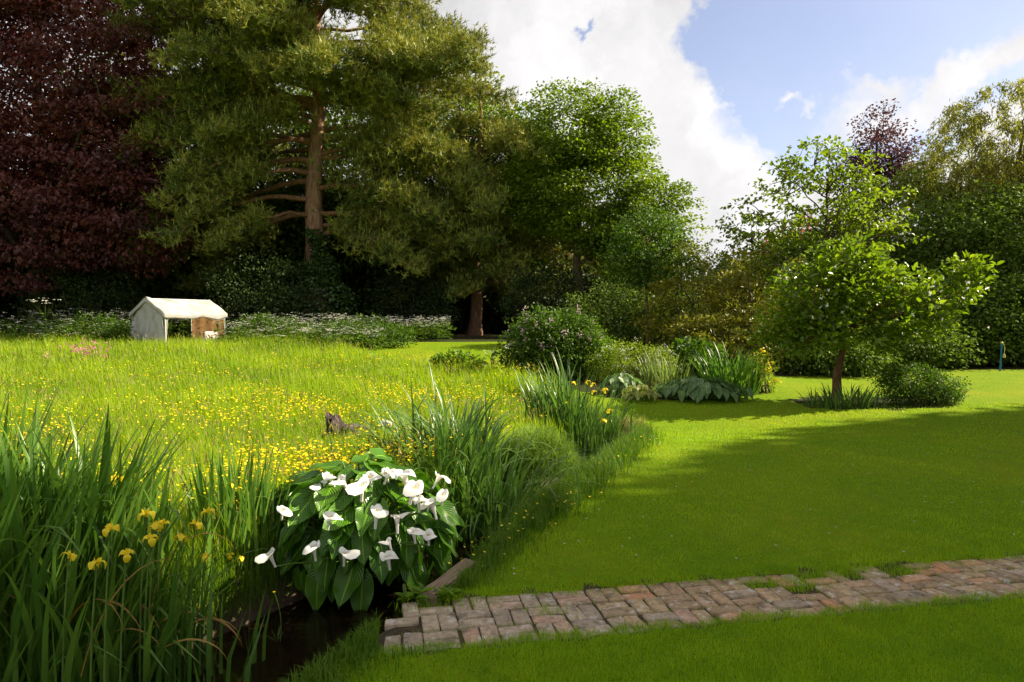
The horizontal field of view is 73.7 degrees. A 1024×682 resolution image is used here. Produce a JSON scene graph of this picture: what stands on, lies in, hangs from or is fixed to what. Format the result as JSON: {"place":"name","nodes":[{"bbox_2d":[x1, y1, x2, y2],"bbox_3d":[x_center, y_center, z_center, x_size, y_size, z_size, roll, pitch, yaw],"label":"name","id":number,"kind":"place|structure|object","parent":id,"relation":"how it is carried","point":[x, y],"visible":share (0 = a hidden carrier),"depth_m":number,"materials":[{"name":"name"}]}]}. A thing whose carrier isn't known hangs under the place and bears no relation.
{"place":"outdoors","nodes":[
{"label":"outdoors","id":0,"kind":"place"},
{"bbox_2d":[0,327,569,681],"bbox_3d":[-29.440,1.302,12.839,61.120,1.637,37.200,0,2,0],"label":"meadow","id":1,"kind":"structure","parent":0,"point":[249,571],"depth_m":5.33,"materials":[{"name":"plant"}]},
{"bbox_2d":[45,338,110,364],"bbox_3d":[-12.817,0.370,20.036,1.935,0.909,1.373,0,2,0],"label":"pink campion","id":2,"kind":"object","parent":1,"relation":"on","point":[86,354],"visible":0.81,"depth_m":20.03,"materials":[{"name":"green plant"}]},
{"bbox_2d":[49,311,130,341],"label":"nettles","id":3,"kind":"object","parent":1,"relation":"on","point":[76,322],"visible":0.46,"depth_m":29.10,"materials":[{"name":"green plant"}]},
{"bbox_2d":[129,297,226,343],"bbox_3d":[-14.368,-0.727,29.390,2.620,2.278,2.958,1,2,33],"label":"tent","id":4,"kind":"object","parent":1,"relation":"on","point":[148,314],"visible":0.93,"depth_m":28.63,"materials":[{"name":"white fabric"}]},
{"bbox_2d":[166,338,200,344],"bbox_3d":[-14.567,0.085,29.562,0.821,0.437,1.912,1,2,33],"label":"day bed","id":5,"kind":"object","parent":1,"relation":"on","point":[180,340],"visible":0.13,"depth_m":29.23,"materials":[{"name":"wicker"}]},
{"bbox_2d":[203,331,217,340],"bbox_3d":[-13.114,-0.149,29.684,0.620,0.620,0.198,-1,-23,-20],"label":"cushion","id":6,"kind":"object","parent":1,"relation":"on","point":[207,333],"visible":0.44,"depth_m":29.66,"materials":[{"name":"white fabric"}]},
{"bbox_2d":[0,311,456,350],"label":"cow parsley drift","id":7,"kind":"object","parent":1,"relation":"on","point":[440,331],"visible":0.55,"depth_m":28.87,"materials":[{"name":"green plant"}]},
{"bbox_2d":[0,299,449,341],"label":"cow parsley","id":8,"kind":"object","parent":7,"relation":"on","point":[260,324],"depth_m":28.82,"materials":[{"name":"white plant"}]},
{"bbox_2d":[223,312,317,340],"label":"nettles","id":9,"kind":"object","parent":1,"relation":"on","point":[259,320],"visible":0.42,"depth_m":30.02,"materials":[{"name":"green plant"}]},
{"bbox_2d":[1,340,550,509],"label":"buttercups","id":10,"kind":"object","parent":1,"relation":"on","point":[285,455],"visible":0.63,"depth_m":9.43,"materials":[{"name":"yellow plant"}]},
{"bbox_2d":[266,334,285,351],"bbox_3d":[-8.295,0.143,24.089,0.717,0.770,0.857,1,2,18],"label":"cow parsley","id":11,"kind":"object","parent":1,"relation":"on","point":[278,341],"visible":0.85,"depth_m":24.04,"materials":[{"name":"plant"}]},
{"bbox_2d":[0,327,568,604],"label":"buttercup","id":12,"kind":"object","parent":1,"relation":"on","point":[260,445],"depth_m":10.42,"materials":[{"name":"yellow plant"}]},
{"bbox_2d":[321,412,368,442],"bbox_3d":[-2.329,1.231,9.511,0.693,0.500,0.398,0,2,-11],"label":"tree stump","id":13,"kind":"object","parent":1,"relation":"on","point":[332,419],"visible":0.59,"depth_m":9.38,"materials":[{"name":"grey wood"}]},
{"bbox_2d":[380,420,391,427],"bbox_3d":[-1.777,1.173,9.635,0.168,0.127,0.161,0,2,0],"label":"stone","id":14,"kind":"object","parent":1,"relation":"on","point":[389,423],"visible":0.5,"depth_m":9.57,"materials":[{"name":"white stone"}]},
{"bbox_2d":[429,349,486,375],"bbox_3d":[-1.497,0.657,19.044,1.718,0.916,1.196,0,2,0],"label":"comfrey","id":15,"kind":"object","parent":1,"relation":"on","point":[454,353],"visible":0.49,"depth_m":18.84,"materials":[{"name":"green plant"}]},
{"bbox_2d":[502,343,523,374],"bbox_3d":[0.072,0.549,17.568,0.735,1.002,0.636,0,2,0],"label":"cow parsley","id":16,"kind":"object","parent":1,"relation":"on","point":[510,355],"visible":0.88,"depth_m":17.62,"materials":[{"name":"plant"}]},
{"bbox_2d":[496,421,586,480],"bbox_3d":[0.315,1.314,8.376,1.330,0.681,1.197,0,2,0],"label":"horsetail","id":17,"kind":"object","parent":1,"relation":"on","point":[541,435],"visible":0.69,"depth_m":8.19},
{"bbox_2d":[1,398,621,681],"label":"stream bed","id":18,"kind":"object","parent":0,"point":[296,595],"visible":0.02,"depth_m":5.05,"materials":[{"name":"brown soil"}]},
{"bbox_2d":[0,375,271,681],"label":"yellow iris","id":19,"kind":"object","parent":18,"relation":"on","point":[50,461],"visible":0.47,"depth_m":4.31,"materials":[{"name":"green plant"}]},
{"bbox_2d":[0,408,272,681],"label":"yellow iris","id":20,"kind":"object","parent":18,"relation":"on","point":[157,650],"visible":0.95,"depth_m":3.95,"materials":[{"name":"green plant"}]},
{"bbox_2d":[176,436,299,589],"bbox_3d":[-2.150,1.452,5.341,1.076,1.457,0.946,0,2,0],"label":"yellow iris","id":21,"kind":"object","parent":18,"relation":"on","point":[261,484],"visible":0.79,"depth_m":5.21,"materials":[{"name":"green plant"}]},
{"bbox_2d":[0,386,665,681],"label":"bank grass","id":22,"kind":"structure","parent":18,"relation":"on","point":[632,443],"depth_m":5.17,"materials":[{"name":"green plant"}]},
{"bbox_2d":[255,448,464,610],"bbox_3d":[-1.303,1.523,5.534,1.831,1.231,1.510,0,2,0],"label":"arum lily","id":23,"kind":"object","parent":18,"relation":"on","point":[345,547],"visible":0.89,"depth_m":5.26,"materials":[{"name":"green plant"}]},
{"bbox_2d":[418,558,475,607],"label":"timber beam","id":24,"kind":"structure","parent":18,"relation":"on","point":[443,579],"depth_m":4.66,"materials":[{"name":"brown wood"}]},
{"bbox_2d":[312,357,619,546],"bbox_3d":[-0.521,1.223,7.399,3.194,2.121,2.903,0,2,0],"label":"strap leaf clump","id":25,"kind":"object","parent":18,"relation":"on","point":[492,510],"visible":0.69,"depth_m":7.16,"materials":[{"name":"green plant"}]},
{"bbox_2d":[448,422,656,563],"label":"bank buttercups","id":26,"kind":"object","parent":18,"relation":"on","point":[537,503],"visible":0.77,"depth_m":6.08,"materials":[{"name":"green plant"}]},
{"bbox_2d":[489,347,641,465],"bbox_3d":[0.909,1.156,10.889,2.571,2.229,2.368,0,2,0],"label":"yellow iris","id":27,"kind":"object","parent":18,"relation":"on","point":[573,414],"visible":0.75,"depth_m":10.60,"materials":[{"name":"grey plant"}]},
{"bbox_2d":[609,414,656,437],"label":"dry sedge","id":28,"kind":"object","parent":18,"relation":"on","point":[629,423],"visible":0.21,"depth_m":11.27,"materials":[{"name":"green plant"}]},
{"bbox_2d":[138,464,581,681],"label":"water","id":29,"kind":"structure","parent":0,"point":[307,629],"depth_m":4.85,"materials":[{"name":"black liquid"}]},
{"bbox_2d":[267,591,283,640],"bbox_3d":[-1.632,1.952,4.713,0.146,0.447,0.088,0,2,0],"label":"buttercup","id":30,"kind":"object","parent":29,"relation":"in","point":[280,620],"visible":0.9,"depth_m":4.71,"materials":[{"name":"green plant"}]},
{"bbox_2d":[0,0,1023,279],"label":"sky","id":31,"kind":"structure","parent":0,"point":[727,86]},
{"bbox_2d":[3,333,1023,410],"bbox_3d":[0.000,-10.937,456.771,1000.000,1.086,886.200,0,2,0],"label":"woodland floor","id":32,"kind":"structure","parent":0,"point":[491,337],"depth_m":21.62,"materials":[{"name":"brown plant"}]},
{"bbox_2d":[0,251,148,333],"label":"shrub","id":33,"kind":"object","parent":32,"relation":"on","point":[103,290],"visible":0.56,"depth_m":34.49,"materials":[{"name":"green plant"}]},
{"bbox_2d":[0,0,209,334],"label":"copper beech tree","id":34,"kind":"object","parent":32,"relation":"on","point":[46,209],"visible":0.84,"depth_m":33.29,"materials":[{"name":"purple plant"}]},
{"bbox_2d":[16,51,283,324],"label":"evergreen tree","id":35,"kind":"object","parent":32,"relation":"on","point":[160,284],"visible":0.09,"depth_m":43.38,"materials":[{"name":"green plant"}]},
{"bbox_2d":[195,242,316,334],"bbox_3d":[-12.680,-2.383,34.009,5.821,5.140,4.318,0,2,0],"label":"shrub","id":36,"kind":"object","parent":32,"relation":"on","point":[267,287],"visible":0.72,"depth_m":33.45,"materials":[{"name":"green plant"}]},
{"bbox_2d":[165,81,376,323],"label":"evergreen tree","id":37,"kind":"object","parent":32,"relation":"on","point":[268,203],"visible":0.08,"depth_m":44.01,"materials":[{"name":"green plant"}]},
{"bbox_2d":[91,0,518,328],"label":"pine tree","id":38,"kind":"object","parent":32,"relation":"on","point":[223,99],"visible":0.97,"depth_m":34.73,"materials":[{"name":"green plant"}]},
{"bbox_2d":[285,226,366,335],"bbox_3d":[-10.312,-3.157,37.797,4.792,6.149,4.805,0,2,0],"label":"ivy","id":39,"kind":"object","parent":38,"relation":"attached to","point":[333,283],"visible":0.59,"depth_m":36.97,"materials":[{"name":"green plant"}]},
{"bbox_2d":[250,69,452,328],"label":"evergreen tree","id":40,"kind":"object","parent":32,"relation":"on","point":[346,264],"visible":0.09,"depth_m":44.62,"materials":[{"name":"green plant"}]},
{"bbox_2d":[363,265,460,335],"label":"shrub","id":41,"kind":"object","parent":32,"relation":"on","point":[425,292],"visible":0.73,"depth_m":37.51,"materials":[{"name":"green plant"}]},
{"bbox_2d":[358,62,526,333],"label":"sycamore tree","id":42,"kind":"object","parent":32,"relation":"on","point":[471,106],"visible":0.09,"depth_m":43.13,"materials":[{"name":"green plant"}]},
{"bbox_2d":[0,126,941,345],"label":"woodland","id":43,"kind":"object","parent":32,"relation":"on","point":[492,321],"visible":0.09,"depth_m":46.15,"materials":[{"name":"green plant"}]},
{"bbox_2d":[366,102,628,334],"bbox_3d":[-1.029,-7.244,41.736,14.540,14.453,13.926,1,2,44],"label":"pine tree","id":44,"kind":"object","parent":32,"relation":"on","point":[482,264],"visible":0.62,"depth_m":38.32,"materials":[{"name":"green plant"}]},
{"bbox_2d":[462,90,563,331],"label":"sycamore tree","id":45,"kind":"object","parent":32,"relation":"on","point":[494,158],"visible":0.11,"depth_m":42.55,"materials":[{"name":"green plant"}]},
{"bbox_2d":[495,263,591,333],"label":"shrub","id":46,"kind":"object","parent":32,"relation":"on","point":[555,301],"visible":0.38,"depth_m":34.51,"materials":[{"name":"green plant"}]},
{"bbox_2d":[490,301,608,379],"bbox_3d":[1.025,0.022,18.339,3.209,2.208,2.521,0,2,0],"label":"lilac bush","id":47,"kind":"object","parent":32,"relation":"on","point":[546,335],"visible":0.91,"depth_m":17.79,"materials":[{"name":"green plant"}]},
{"bbox_2d":[559,322,626,379],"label":"green bush","id":48,"kind":"object","parent":32,"relation":"on","point":[583,376],"visible":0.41,"depth_m":18.05,"materials":[{"name":"green plant"}]},
{"bbox_2d":[491,76,713,311],"bbox_3d":[4.896,-6.962,37.279,12.086,14.230,8.127,0,2,0],"label":"alder tree","id":49,"kind":"object","parent":32,"relation":"on","point":[563,217],"visible":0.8,"depth_m":35.77,"materials":[{"name":"green plant"}]},
{"bbox_2d":[558,276,674,351],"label":"shrub","id":50,"kind":"object","parent":32,"relation":"on","point":[623,316],"visible":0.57,"depth_m":30.47,"materials":[{"name":"green plant"}]},
{"bbox_2d":[596,372,643,395],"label":"hosta","id":51,"kind":"object","parent":32,"relation":"on","point":[628,380],"visible":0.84,"depth_m":15.66,"materials":[{"name":"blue plant"}]},
{"bbox_2d":[579,337,681,383],"bbox_3d":[3.076,0.529,17.638,2.631,1.293,1.499,0,2,0],"label":"meadow rue","id":52,"kind":"object","parent":32,"relation":"on","point":[628,365],"visible":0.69,"depth_m":17.53,"materials":[{"name":"green plant"}]},
{"bbox_2d":[617,384,661,400],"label":"hosta","id":53,"kind":"object","parent":32,"relation":"on","point":[639,391],"visible":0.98,"depth_m":15.07,"materials":[{"name":"green plant"}]},
{"bbox_2d":[593,201,700,353],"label":"young tree","id":54,"kind":"object","parent":32,"relation":"on","point":[649,266],"visible":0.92,"depth_m":28.58,"materials":[{"name":"green plant"}]},
{"bbox_2d":[634,347,697,388],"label":"pale iris","id":55,"kind":"object","parent":32,"relation":"on","point":[650,377],"visible":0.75,"depth_m":16.65,"materials":[{"name":"green plant"}]},
{"bbox_2d":[625,287,737,351],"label":"shrub","id":56,"kind":"object","parent":32,"relation":"on","point":[682,309],"visible":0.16,"depth_m":29.47,"materials":[{"name":"green plant"}]},
{"bbox_2d":[656,335,729,377],"bbox_3d":[5.022,0.509,19.023,2.113,1.368,1.662,0,2,0],"label":"rodgersia","id":57,"kind":"object","parent":32,"relation":"on","point":[685,345],"visible":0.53,"depth_m":18.75,"materials":[{"name":"green plant"}]},
{"bbox_2d":[629,237,784,360],"bbox_3d":[8.102,-1.123,27.956,6.736,6.321,5.503,0,2,0],"label":"golden yew","id":58,"kind":"object","parent":32,"relation":"on","point":[669,285],"visible":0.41,"depth_m":27.22,"materials":[{"name":"green plant"}]},
{"bbox_2d":[655,291,800,373],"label":"golden yew","id":59,"kind":"object","parent":32,"relation":"on","point":[683,325],"visible":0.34,"depth_m":24.40,"materials":[{"name":"green plant"}]},
{"bbox_2d":[682,343,781,395],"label":"iris","id":60,"kind":"object","parent":32,"relation":"on","point":[721,370],"visible":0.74,"depth_m":16.07,"materials":[{"name":"green plant"}]},
{"bbox_2d":[686,247,851,371],"bbox_3d":[9.710,-0.818,25.977,6.570,5.778,5.281,0,2,0],"label":"golden yew","id":61,"kind":"object","parent":32,"relation":"on","point":[739,269],"visible":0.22,"depth_m":25.46,"materials":[{"name":"green plant"}]},
{"bbox_2d":[730,216,864,354],"bbox_3d":[13.768,-2.495,32.842,7.613,7.051,5.899,0,2,0],"label":"evergreen tree","id":62,"kind":"object","parent":32,"relation":"on","point":[793,250],"visible":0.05,"depth_m":32.09,"materials":[{"name":"green plant"}]},
{"bbox_2d":[712,135,934,302],"bbox_3d":[12.457,-3.561,27.974,8.516,9.499,5.350,0,2,0],"label":"maple tree","id":63,"kind":"object","parent":32,"relation":"on","point":[849,198],"visible":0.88,"depth_m":27.51,"materials":[{"name":"green plant"}]},
{"bbox_2d":[766,322,906,377],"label":"shrub","id":64,"kind":"object","parent":32,"relation":"on","point":[861,360],"visible":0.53,"depth_m":22.63,"materials":[{"name":"green plant"}]},
{"bbox_2d":[798,381,894,408],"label":"strap leaf clump","id":65,"kind":"object","parent":32,"relation":"on","point":[864,399],"visible":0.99,"depth_m":14.41,"materials":[{"name":"green plant"}]},
{"bbox_2d":[786,204,926,330],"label":"evergreen tree","id":66,"kind":"object","parent":32,"relation":"on","point":[868,239],"visible":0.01,"depth_m":32.06,"materials":[{"name":"green plant"}]},
{"bbox_2d":[745,230,1004,401],"bbox_3d":[8.065,-0.455,15.314,5.688,3.979,2.448,0,2,0],"label":"magnolia tree","id":67,"kind":"object","parent":32,"relation":"on","point":[837,273],"visible":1,"depth_m":14.86,"materials":[{"name":"green plant"}]},
{"bbox_2d":[824,98,934,223],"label":"plum tree","id":68,"kind":"object","parent":32,"relation":"on","point":[902,156],"visible":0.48,"depth_m":37.18,"materials":[{"name":"purple plant"}]},
{"bbox_2d":[842,161,988,315],"bbox_3d":[19.525,-3.897,33.789,8.837,9.865,6.531,0,2,0],"label":"evergreen tree","id":69,"kind":"object","parent":32,"relation":"on","point":[904,180],"visible":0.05,"depth_m":33.09,"materials":[{"name":"green plant"}]},
{"bbox_2d":[848,299,986,371],"bbox_3d":[14.457,-0.170,25.496,5.316,3.324,3.936,0,2,0],"label":"shrub","id":70,"kind":"object","parent":32,"relation":"on","point":[929,353],"visible":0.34,"depth_m":24.50,"materials":[{"name":"green plant"}]},
{"bbox_2d":[867,360,971,405],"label":"shrub","id":71,"kind":"object","parent":32,"relation":"on","point":[898,384],"visible":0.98,"depth_m":14.51,"materials":[{"name":"green plant"}]},
{"bbox_2d":[910,381,973,404],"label":"strap leaf clump","id":72,"kind":"object","parent":32,"relation":"on","point":[949,400],"visible":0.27,"depth_m":14.71,"materials":[{"name":"green plant"}]},
{"bbox_2d":[872,180,1023,356],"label":"evergreen tree","id":73,"kind":"object","parent":32,"relation":"on","point":[935,262],"visible":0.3,"depth_m":29.07,"materials":[{"name":"green plant"}]},
{"bbox_2d":[886,77,1023,353],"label":"willow tree","id":74,"kind":"object","parent":32,"relation":"on","point":[1010,167],"visible":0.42,"depth_m":31.71,"materials":[{"name":"green plant"}]},
{"bbox_2d":[907,272,1023,367],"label":"shrub","id":75,"kind":"object","parent":32,"relation":"on","point":[991,359],"visible":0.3,"depth_m":26.03,"materials":[{"name":"green plant"}]},
{"bbox_2d":[937,174,1023,354],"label":"evergreen tree","id":76,"kind":"object","parent":32,"relation":"on","point":[1001,201],"visible":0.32,"depth_m":28.52,"materials":[{"name":"green plant"}]},
{"bbox_2d":[953,265,1023,367],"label":"shrub","id":77,"kind":"object","parent":32,"relation":"on","point":[996,289],"visible":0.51,"depth_m":26.27,"materials":[{"name":"green plant"}]},
{"bbox_2d":[312,342,1023,681],"bbox_3d":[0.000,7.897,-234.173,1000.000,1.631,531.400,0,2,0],"label":"lawn","id":78,"kind":"structure","parent":0,"point":[997,386],"depth_m":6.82,"materials":[{"name":"green plant"}]},
{"bbox_2d":[316,313,418,348],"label":"nettles","id":79,"kind":"object","parent":78,"relation":"on","point":[389,328],"visible":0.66,"depth_m":27.35,"materials":[{"name":"green leaf"},{"name":"white petal"},{"name":"stem"}]},
{"bbox_2d":[483,350,500,371],"bbox_3d":[-0.541,0.601,18.744,0.426,0.724,0.896,0,2,-14],"label":"cow parsley","id":80,"kind":"object","parent":78,"relation":"on","point":[492,354],"visible":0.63,"depth_m":18.79,"materials":[{"name":"green plant"}]},
{"bbox_2d":[645,374,752,403],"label":"hosta","id":81,"kind":"object","parent":78,"relation":"on","point":[695,388],"visible":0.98,"depth_m":15.23,"materials":[{"name":"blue plant"}]},
{"bbox_2d":[482,417,992,573],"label":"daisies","id":82,"kind":"object","parent":78,"relation":"on","point":[692,481],"visible":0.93,"depth_m":6.43,"materials":[{"name":"white plant"}]},
{"bbox_2d":[749,347,781,393],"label":"lily clump","id":83,"kind":"object","parent":78,"relation":"on","point":[765,386],"visible":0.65,"depth_m":16.54,"materials":[{"name":"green plant"}]},
{"bbox_2d":[999,342,1005,370],"bbox_3d":[17.473,0.601,24.325,0.223,1.159,0.110,0,2,0],"label":"feeder pole","id":84,"kind":"object","parent":78,"relation":"on","point":[1004,355],"visible":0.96,"depth_m":24.31,"materials":[{"name":"teal metal"}]},
{"bbox_2d":[377,552,1023,654],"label":"path","id":85,"kind":"structure","parent":0,"point":[597,614],"depth_m":4.45,"materials":[{"name":"brick"}]},
{"bbox_2d":[395,581,435,604],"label":"weed","id":86,"kind":"object","parent":85,"relation":"on","point":[415,593],"visible":0.97,"depth_m":4.45,"materials":[{"name":"green plant"}]},
{"bbox_2d":[434,582,464,600],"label":"weed","id":87,"kind":"object","parent":85,"relation":"on","point":[449,590],"visible":1,"depth_m":4.47,"materials":[{"name":"green plant"}]},
{"bbox_2d":[376,551,1023,635],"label":"path weeds","id":88,"kind":"object","parent":85,"relation":"on","point":[819,574],"visible":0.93,"depth_m":4.76,"materials":[{"name":"green plant"}]}
]}

